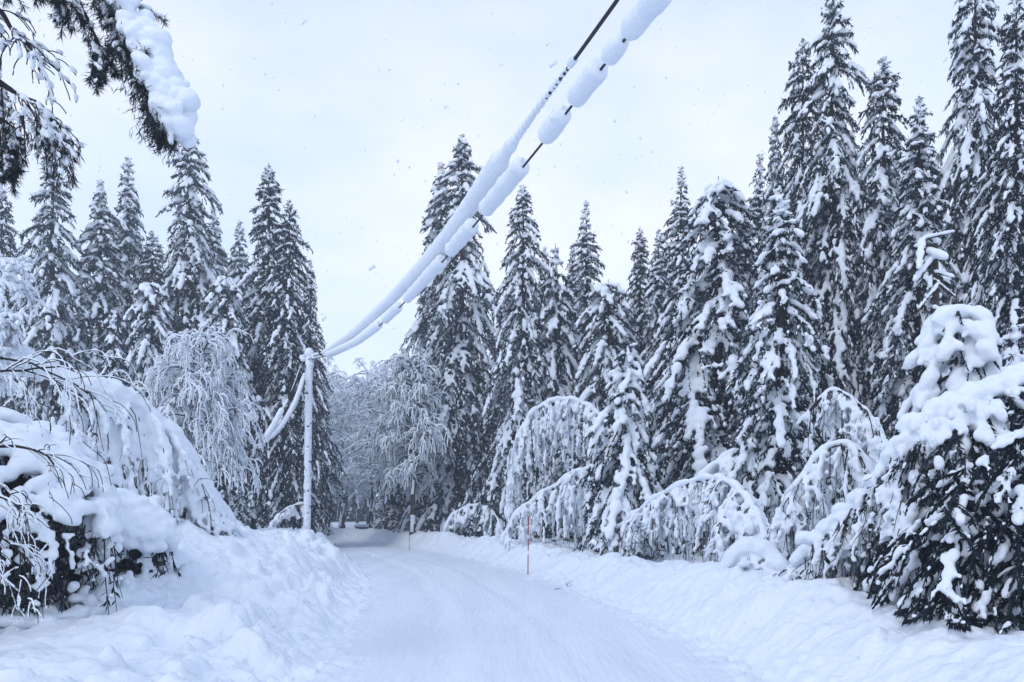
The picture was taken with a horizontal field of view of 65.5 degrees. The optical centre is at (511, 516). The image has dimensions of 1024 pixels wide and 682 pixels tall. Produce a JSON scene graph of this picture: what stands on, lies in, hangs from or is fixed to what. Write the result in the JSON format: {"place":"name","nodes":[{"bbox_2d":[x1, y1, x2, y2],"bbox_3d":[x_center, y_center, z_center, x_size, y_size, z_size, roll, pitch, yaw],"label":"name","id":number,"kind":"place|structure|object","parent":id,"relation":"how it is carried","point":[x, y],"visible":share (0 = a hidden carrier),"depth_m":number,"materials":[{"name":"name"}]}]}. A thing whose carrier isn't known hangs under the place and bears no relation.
{"place":"outdoors","nodes":[
{"label":"outdoors","id":0,"kind":"place"},
{"bbox_2d":[0,504,365,681],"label":"snow ground","id":1,"kind":"structure","parent":0,"point":[170,642],"depth_m":9.49,"materials":[{"name":"white snow"}]},
{"bbox_2d":[0,188,29,410],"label":"spruce tree","id":2,"kind":"object","parent":1,"relation":"on","point":[5,232],"visible":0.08,"depth_m":49.95,"materials":[{"name":"green plant"}]},
{"bbox_2d":[0,252,46,400],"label":"rimed birch","id":3,"kind":"object","parent":1,"relation":"on","point":[10,335],"visible":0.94,"depth_m":12.95,"materials":[{"name":"white plant"}]},
{"bbox_2d":[0,160,98,441],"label":"spruce tree","id":4,"kind":"object","parent":1,"relation":"on","point":[54,316],"visible":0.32,"depth_m":47.41,"materials":[{"name":"green plant"}]},
{"bbox_2d":[0,407,136,628],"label":"laden bush","id":5,"kind":"object","parent":1,"relation":"on","point":[96,514],"visible":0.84,"depth_m":9.55,"materials":[{"name":"grey plant"}]},
{"bbox_2d":[0,336,151,622],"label":"bare birch","id":6,"kind":"object","parent":1,"relation":"on","point":[20,507],"visible":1,"depth_m":7.05,"materials":[{"name":"white plant"}]},
{"bbox_2d":[0,488,181,590],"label":"laden bush","id":7,"kind":"object","parent":1,"relation":"on","point":[149,534],"visible":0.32,"depth_m":11.44,"materials":[{"name":"grey plant"}]},
{"bbox_2d":[56,179,133,436],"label":"spruce tree","id":8,"kind":"object","parent":1,"relation":"on","point":[99,314],"visible":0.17,"depth_m":49.58,"materials":[{"name":"green plant"}]},
{"bbox_2d":[0,0,200,200],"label":"pine tree","id":9,"kind":"object","parent":1,"relation":"on","point":[145,57],"visible":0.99,"depth_m":6.91,"materials":[{"name":"white plant"}]},
{"bbox_2d":[91,307,139,490],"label":"spruce tree","id":10,"kind":"object","parent":1,"relation":"on","point":[114,342],"visible":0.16,"depth_m":35.91,"materials":[{"name":"green plant"}]},
{"bbox_2d":[2,343,245,535],"bbox_3d":[-6.887,-1.104,14.493,1.744,3.591,4.548,0,0,34],"label":"bent birch","id":11,"kind":"object","parent":1,"relation":"on","point":[160,441],"visible":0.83,"depth_m":14.47,"materials":[{"name":"white plant"}]},
{"bbox_2d":[104,156,149,354],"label":"spruce tree","id":12,"kind":"object","parent":1,"relation":"on","point":[128,243],"visible":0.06,"depth_m":55.60,"materials":[{"name":"green plant"}]},
{"bbox_2d":[122,279,182,496],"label":"spruce tree","id":13,"kind":"object","parent":1,"relation":"on","point":[143,346],"visible":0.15,"depth_m":39.52,"materials":[{"name":"white plant"}]},
{"bbox_2d":[125,231,179,470],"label":"spruce tree","id":14,"kind":"object","parent":1,"relation":"on","point":[154,270],"visible":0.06,"depth_m":49.85,"materials":[{"name":"green plant"}]},
{"bbox_2d":[139,354,214,491],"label":"birch tree","id":15,"kind":"object","parent":1,"relation":"on","point":[186,408],"visible":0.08,"depth_m":27.51,"materials":[{"name":"white plant"}]},
{"bbox_2d":[132,138,223,397],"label":"spruce tree","id":16,"kind":"object","parent":1,"relation":"on","point":[195,253],"visible":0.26,"depth_m":51.36,"materials":[{"name":"green plant"}]},
{"bbox_2d":[136,325,268,497],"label":"birch tree","id":17,"kind":"object","parent":1,"relation":"on","point":[221,424],"visible":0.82,"depth_m":26.52,"materials":[{"name":"white plant"}]},
{"bbox_2d":[195,206,229,345],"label":"spruce tree","id":18,"kind":"object","parent":1,"relation":"on","point":[221,258],"visible":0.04,"depth_m":57.86,"materials":[{"name":"green plant"}]},
{"bbox_2d":[191,273,289,528],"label":"spruce tree","id":19,"kind":"object","parent":1,"relation":"on","point":[224,304],"visible":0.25,"depth_m":41.43,"materials":[{"name":"green plant"}]},
{"bbox_2d":[231,486,250,525],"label":"spruce sapling","id":20,"kind":"object","parent":1,"relation":"on","point":[242,509],"visible":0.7,"depth_m":29.91,"materials":[{"name":"green plant"}]},
{"bbox_2d":[226,220,261,395],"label":"spruce tree","id":21,"kind":"object","parent":1,"relation":"on","point":[239,262],"visible":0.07,"depth_m":57.80,"materials":[{"name":"green plant"}]},
{"bbox_2d":[217,165,348,532],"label":"spruce tree","id":22,"kind":"object","parent":1,"relation":"on","point":[257,317],"visible":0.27,"depth_m":44.43,"materials":[{"name":"green plant"}]},
{"bbox_2d":[269,502,303,527],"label":"bent birch","id":23,"kind":"object","parent":1,"relation":"on","point":[288,512],"visible":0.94,"depth_m":38.93,"materials":[{"name":"white plant"}]},
{"bbox_2d":[240,199,344,535],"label":"spruce tree","id":24,"kind":"object","parent":1,"relation":"on","point":[280,368],"visible":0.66,"depth_m":42.23,"materials":[{"name":"green plant"}]},
{"bbox_2d":[299,348,320,528],"bbox_3d":[-9.575,-3.341,37.852,1.138,9.459,0.574,0,0,38],"label":"utility pole","id":25,"kind":"object","parent":1,"relation":"on","point":[309,358],"visible":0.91,"depth_m":37.85,"materials":[{"name":"white wood"}]},
{"bbox_2d":[248,362,301,447],"bbox_3d":[-11.319,-5.114,36.768,3.552,4.682,0.699,0,0,-33],"label":"power cable","id":26,"kind":"object","parent":25,"relation":"attached to","point":[274,423],"visible":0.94,"depth_m":36.72,"materials":[{"name":"grey plastic"}]},
{"bbox_2d":[245,367,305,450],"bbox_3d":[-11.254,-5.095,36.845,3.742,4.862,0.613,0,0,-29],"label":"power cable","id":27,"kind":"object","parent":25,"relation":"attached to","point":[280,425],"visible":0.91,"depth_m":37.04,"materials":[{"name":"grey plastic"}]},
{"bbox_2d":[314,0,618,356],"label":"power cable","id":28,"kind":"object","parent":25,"relation":"attached to","point":[496,164],"visible":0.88,"depth_m":12.58,"materials":[{"name":"grey plastic"}]},
{"bbox_2d":[314,0,671,358],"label":"power cable","id":29,"kind":"object","parent":25,"relation":"attached to","point":[640,15],"visible":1,"depth_m":9.71,"materials":[{"name":"grey plastic"}]},
{"bbox_2d":[283,260,347,529],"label":"spruce tree","id":30,"kind":"object","parent":1,"relation":"on","point":[322,452],"visible":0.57,"depth_m":42.77,"materials":[{"name":"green plant"}]},
{"bbox_2d":[0,0,1019,681],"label":"falling snow","id":31,"kind":"structure","parent":0,"point":[594,542],"depth_m":6.25,"materials":[{"name":"white snow"}]},
{"bbox_2d":[0,0,1023,387],"label":"sky","id":32,"kind":"structure","parent":0,"point":[753,46],"materials":[{"name":"white"}]},
{"bbox_2d":[307,538,766,681],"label":"road","id":33,"kind":"structure","parent":0,"point":[482,618],"depth_m":11.45,"materials":[{"name":"white snow"}]},
{"bbox_2d":[316,520,1023,681],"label":"snow ground","id":34,"kind":"structure","parent":0,"point":[797,636],"depth_m":9.91,"materials":[{"name":"white snow"}]},
{"bbox_2d":[313,357,339,526],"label":"birch tree","id":35,"kind":"object","parent":34,"relation":"on","point":[328,361],"visible":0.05,"depth_m":88.03,"materials":[{"name":"white plant"}]},
{"bbox_2d":[313,386,346,522],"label":"spruce tree","id":36,"kind":"object","parent":34,"relation":"on","point":[335,508],"visible":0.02,"depth_m":114.67,"materials":[{"name":"green plant"}]},
{"bbox_2d":[322,362,347,390],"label":"birch tree","id":37,"kind":"object","parent":34,"relation":"on","point":[336,370],"visible":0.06,"depth_m":115.95,"materials":[{"name":"white plant"}]},
{"bbox_2d":[321,397,354,524],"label":"birch tree","id":38,"kind":"object","parent":34,"relation":"on","point":[337,444],"visible":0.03,"depth_m":84.86,"materials":[{"name":"white plant"}]},
{"bbox_2d":[324,375,353,521],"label":"birch tree","id":39,"kind":"object","parent":34,"relation":"on","point":[339,454],"visible":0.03,"depth_m":111.63,"materials":[{"name":"white plant"}]},
{"bbox_2d":[319,386,359,520],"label":"spruce tree","id":40,"kind":"object","parent":34,"relation":"on","point":[346,501],"visible":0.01,"depth_m":117.03,"materials":[{"name":"green plant"}]},
{"bbox_2d":[330,378,356,521],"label":"birch tree","id":41,"kind":"object","parent":34,"relation":"on","point":[338,411],"visible":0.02,"depth_m":107.32,"materials":[{"name":"white plant"}]},
{"bbox_2d":[318,387,370,526],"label":"birch tree","id":42,"kind":"object","parent":34,"relation":"on","point":[331,398],"visible":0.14,"depth_m":68.88,"materials":[{"name":"white plant"}]},
{"bbox_2d":[323,397,377,528],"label":"birch tree","id":43,"kind":"object","parent":34,"relation":"on","point":[353,421],"visible":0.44,"depth_m":65.84,"materials":[{"name":"white plant"}]},
{"bbox_2d":[321,370,380,527],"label":"birch tree","id":44,"kind":"object","parent":34,"relation":"on","point":[354,376],"visible":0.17,"depth_m":77.75,"materials":[{"name":"white plant"}]},
{"bbox_2d":[322,379,381,528],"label":"birch tree","id":45,"kind":"object","parent":34,"relation":"on","point":[341,385],"visible":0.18,"depth_m":74.99,"materials":[{"name":"white plant"}]},
{"bbox_2d":[342,390,367,522],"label":"birch tree","id":46,"kind":"object","parent":34,"relation":"on","point":[357,516],"visible":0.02,"depth_m":103.40,"materials":[{"name":"grey plant"}]},
{"bbox_2d":[331,386,384,520],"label":"spruce tree","id":47,"kind":"object","parent":34,"relation":"on","point":[362,510],"visible":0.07,"depth_m":113.82,"materials":[{"name":"green plant"}]},
{"bbox_2d":[332,386,393,523],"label":"birch tree","id":48,"kind":"object","parent":34,"relation":"on","point":[365,420],"visible":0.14,"depth_m":71.98,"materials":[{"name":"white plant"}]},
{"bbox_2d":[341,376,384,522],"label":"birch tree","id":49,"kind":"object","parent":34,"relation":"on","point":[365,379],"visible":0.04,"depth_m":99.45,"materials":[{"name":"white plant"}]},
{"bbox_2d":[354,524,372,528],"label":"fallen log","id":50,"kind":"object","parent":34,"relation":"on","point":[361,526],"visible":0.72,"depth_m":65.09,"materials":[{"name":"grey plant"}]},
{"bbox_2d":[339,357,388,523],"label":"birch tree","id":51,"kind":"object","parent":34,"relation":"on","point":[368,375],"visible":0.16,"depth_m":94.34,"materials":[{"name":"white plant"}]},
{"bbox_2d":[330,376,400,527],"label":"birch tree","id":52,"kind":"object","parent":34,"relation":"on","point":[367,386],"visible":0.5,"depth_m":62.23,"materials":[{"name":"white plant"}]},
{"bbox_2d":[346,379,386,523],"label":"birch tree","id":53,"kind":"object","parent":34,"relation":"on","point":[371,422],"visible":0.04,"depth_m":90.70,"materials":[{"name":"white plant"}]},
{"bbox_2d":[333,382,409,528],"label":"birch tree","id":54,"kind":"object","parent":34,"relation":"on","point":[375,462],"visible":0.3,"depth_m":57.24,"materials":[{"name":"white plant"}]},
{"bbox_2d":[362,367,393,522],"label":"birch tree","id":55,"kind":"object","parent":34,"relation":"on","point":[381,383],"visible":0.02,"depth_m":100.86,"materials":[{"name":"white plant"}]},
{"bbox_2d":[358,353,405,472],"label":"birch tree","id":56,"kind":"object","parent":34,"relation":"on","point":[390,374],"visible":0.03,"depth_m":79.46,"materials":[{"name":"white plant"}]},
{"bbox_2d":[369,481,408,530],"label":"spruce tree","id":57,"kind":"object","parent":34,"relation":"on","point":[381,520],"visible":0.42,"depth_m":57.45,"materials":[{"name":"green plant"}]},
{"bbox_2d":[360,345,455,534],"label":"rimed tree","id":58,"kind":"object","parent":34,"relation":"on","point":[413,426],"visible":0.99,"depth_m":45.87,"materials":[{"name":"white plant"}]},
{"bbox_2d":[370,161,482,531],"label":"spruce tree","id":59,"kind":"object","parent":34,"relation":"on","point":[415,331],"visible":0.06,"depth_m":55.27,"materials":[{"name":"green plant"}]},
{"bbox_2d":[387,134,516,536],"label":"spruce tree","id":60,"kind":"object","parent":34,"relation":"on","point":[459,418],"visible":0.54,"depth_m":49.60,"materials":[{"name":"green plant"}]},
{"bbox_2d":[443,503,503,537],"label":"bent birch","id":61,"kind":"object","parent":34,"relation":"on","point":[454,519],"visible":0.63,"depth_m":41.01,"materials":[{"name":"white plant"}]},
{"bbox_2d":[488,286,516,439],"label":"spruce tree","id":62,"kind":"object","parent":34,"relation":"on","point":[502,307],"depth_m":69.57,"materials":[{"name":"green plant"}]},
{"bbox_2d":[452,185,564,539],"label":"spruce tree","id":63,"kind":"object","parent":34,"relation":"on","point":[519,393],"visible":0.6,"depth_m":41.30,"materials":[{"name":"green plant"}]},
{"bbox_2d":[527,516,528,573],"bbox_3d":[0.468,0.885,23.000,0.044,1.830,0.034,0,0,23],"label":"marker stick","id":64,"kind":"object","parent":34,"relation":"on","point":[528,543],"visible":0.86,"depth_m":22.99,"materials":[{"name":"red plastic"}]},
{"bbox_2d":[530,247,557,531],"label":"spruce tree","id":65,"kind":"object","parent":34,"relation":"on","point":[541,281],"visible":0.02,"depth_m":49.88,"materials":[{"name":"green plant"}]},
{"bbox_2d":[516,243,582,538],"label":"spruce tree","id":66,"kind":"object","parent":34,"relation":"on","point":[557,347],"visible":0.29,"depth_m":41.62,"materials":[{"name":"green plant"}]},
{"bbox_2d":[500,463,612,550],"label":"bent birch","id":67,"kind":"object","parent":34,"relation":"on","point":[565,503],"visible":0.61,"depth_m":26.80,"materials":[{"name":"white plant"}]},
{"bbox_2d":[504,396,619,538],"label":"bent birch","id":68,"kind":"object","parent":34,"relation":"on","point":[543,428],"visible":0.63,"depth_m":32.87,"materials":[{"name":"white plant"}]},
{"bbox_2d":[542,243,583,533],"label":"spruce tree","id":69,"kind":"object","parent":34,"relation":"on","point":[570,288],"depth_m":47.83,"materials":[{"name":"grey plant"}]},
{"bbox_2d":[548,200,606,538],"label":"spruce tree","id":70,"kind":"object","parent":34,"relation":"on","point":[585,288],"visible":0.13,"depth_m":43.77,"materials":[{"name":"grey plant"}]},
{"bbox_2d":[542,280,656,541],"bbox_3d":[5.022,-5.105,39.051,6.454,13.100,6.081,0,0,-43],"label":"spruce tree","id":71,"kind":"object","parent":34,"relation":"on","point":[602,362],"visible":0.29,"depth_m":38.50,"materials":[{"name":"white plant"}]},
{"bbox_2d":[572,339,667,559],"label":"spruce tree","id":72,"kind":"object","parent":34,"relation":"on","point":[631,487],"visible":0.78,"depth_m":22.76,"materials":[{"name":"white plant"}]},
{"bbox_2d":[611,229,654,434],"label":"spruce tree","id":73,"kind":"object","parent":34,"relation":"on","point":[640,267],"visible":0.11,"depth_m":41.82,"materials":[{"name":"grey plant"}]},
{"bbox_2d":[636,228,671,432],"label":"spruce tree","id":74,"kind":"object","parent":34,"relation":"on","point":[656,278],"visible":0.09,"depth_m":39.78,"materials":[{"name":"grey plant"}]},
{"bbox_2d":[655,242,678,325],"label":"spruce tree","id":75,"kind":"object","parent":34,"relation":"on","point":[666,254],"depth_m":48.78,"materials":[{"name":"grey plant"}]},
{"bbox_2d":[638,167,712,534],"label":"spruce tree","id":76,"kind":"object","parent":34,"relation":"on","point":[674,276],"visible":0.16,"depth_m":37.87,"materials":[{"name":"grey plant"}]},
{"bbox_2d":[589,473,770,569],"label":"bent birch","id":77,"kind":"object","parent":34,"relation":"on","point":[735,516],"visible":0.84,"depth_m":17.99,"materials":[{"name":"white plant"}]},
{"bbox_2d":[611,176,807,554],"bbox_3d":[7.030,-5.038,27.349,6.791,13.002,7.208,0,0,-27],"label":"spruce tree","id":78,"kind":"object","parent":34,"relation":"on","point":[686,378],"visible":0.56,"depth_m":26.07,"materials":[{"name":"white plant"}]},
{"bbox_2d":[697,448,781,512],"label":"bent birch","id":79,"kind":"object","parent":34,"relation":"on","point":[719,464],"visible":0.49,"depth_m":19.62,"materials":[{"name":"white plant"}]},
{"bbox_2d":[732,212,754,274],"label":"spruce tree","id":80,"kind":"object","parent":34,"relation":"on","point":[747,244],"depth_m":53.60,"materials":[{"name":"grey plant"}]},
{"bbox_2d":[724,152,773,442],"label":"spruce tree","id":81,"kind":"object","parent":34,"relation":"on","point":[758,198],"visible":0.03,"depth_m":35.92,"materials":[{"name":"grey plant"}]},
{"bbox_2d":[720,536,789,571],"bbox_3d":[4.155,0.786,13.568,0.756,0.920,1.233,0,0,-20],"label":"snowy bush","id":82,"kind":"object","parent":34,"relation":"on","point":[764,554],"visible":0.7,"depth_m":13.43,"materials":[{"name":"white snow"}]},
{"bbox_2d":[753,117,793,326],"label":"spruce tree","id":83,"kind":"object","parent":34,"relation":"on","point":[771,205],"visible":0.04,"depth_m":31.92,"materials":[{"name":"grey plant"}]},
{"bbox_2d":[722,179,851,562],"bbox_3d":[6.797,-3.504,20.011,3.297,9.959,3.940,0,0,15],"label":"spruce tree","id":84,"kind":"object","parent":34,"relation":"on","point":[786,437],"visible":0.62,"depth_m":19.53,"materials":[{"name":"white plant"}]},
{"bbox_2d":[762,37,847,430],"bbox_3d":[11.498,-8.654,30.945,5.578,20.019,5.330,0,0,-32],"label":"spruce tree","id":85,"kind":"object","parent":34,"relation":"on","point":[796,139],"visible":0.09,"depth_m":30.82,"materials":[{"name":"grey plant"}]},
{"bbox_2d":[764,439,877,559],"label":"bent birch","id":86,"kind":"object","parent":34,"relation":"on","point":[790,521],"visible":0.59,"depth_m":13.38,"materials":[{"name":"white plant"}]},
{"bbox_2d":[761,549,880,590],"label":"bent birch","id":87,"kind":"object","parent":34,"relation":"on","point":[799,572],"visible":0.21,"depth_m":10.86,"materials":[{"name":"white plant"}]},
{"bbox_2d":[776,0,889,503],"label":"spruce tree","id":88,"kind":"object","parent":34,"relation":"on","point":[832,239],"visible":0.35,"depth_m":27.45,"materials":[{"name":"grey plant"}]},
{"bbox_2d":[789,534,879,569],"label":"bent birch","id":89,"kind":"object","parent":34,"relation":"on","point":[798,556],"visible":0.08,"depth_m":10.88,"materials":[{"name":"white plant"}]},
{"bbox_2d":[796,387,888,488],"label":"bent birch","id":90,"kind":"object","parent":34,"relation":"on","point":[858,420],"visible":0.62,"depth_m":16.71,"materials":[{"name":"white plant"}]},
{"bbox_2d":[823,55,914,503],"bbox_3d":[12.458,-7.159,26.830,4.639,16.916,6.045,0,0,22],"label":"spruce tree","id":91,"kind":"object","parent":34,"relation":"on","point":[884,180],"visible":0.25,"depth_m":26.64,"materials":[{"name":"white plant"}]},
{"bbox_2d":[847,95,961,550],"bbox_3d":[12.257,-5.719,23.935,4.178,14.011,5.239,0,0,-16],"label":"spruce tree","id":92,"kind":"object","parent":34,"relation":"on","point":[898,385],"visible":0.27,"depth_m":23.74,"materials":[{"name":"white plant"}]},
{"bbox_2d":[790,362,1023,619],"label":"bent spruce","id":93,"kind":"object","parent":34,"relation":"on","point":[950,423],"visible":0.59,"depth_m":8.71,"materials":[{"name":"white plant"}]},
{"bbox_2d":[913,230,955,390],"bbox_3d":[9.480,-2.590,17.773,1.152,7.532,0.689,0,0,0],"label":"broken snag","id":94,"kind":"object","parent":34,"relation":"on","point":[934,252],"visible":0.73,"depth_m":17.82,"materials":[{"name":"white plant"}]},
{"bbox_2d":[866,451,1023,632],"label":"spruce tree","id":95,"kind":"object","parent":34,"relation":"on","point":[946,554],"visible":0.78,"depth_m":7.48,"materials":[{"name":"black plant"}]},
{"bbox_2d":[895,292,1002,590],"bbox_3d":[6.719,-0.931,11.940,2.076,4.900,1.793,0,0,37],"label":"spruce tree","id":96,"kind":"object","parent":34,"relation":"on","point":[955,329],"visible":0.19,"depth_m":11.77,"materials":[{"name":"white plant"}]},
{"bbox_2d":[905,0,1023,389],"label":"spruce tree","id":97,"kind":"object","parent":34,"relation":"on","point":[955,168],"visible":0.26,"depth_m":23.65,"materials":[{"name":"white plant"}]},
{"bbox_2d":[922,386,1023,633],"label":"spruce tree","id":98,"kind":"object","parent":34,"relation":"on","point":[1000,575],"visible":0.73,"depth_m":7.20,"materials":[{"name":"black plant"}]},
{"bbox_2d":[961,0,1023,371],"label":"spruce tree","id":99,"kind":"object","parent":34,"relation":"on","point":[1008,305],"visible":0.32,"depth_m":18.91,"materials":[{"name":"white plant"}]},
{"bbox_2d":[1000,323,1023,369],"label":"spruce tree","id":100,"kind":"object","parent":34,"relation":"on","point":[1014,355],"visible":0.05,"depth_m":13.96,"materials":[{"name":"white plant"}]}
]}

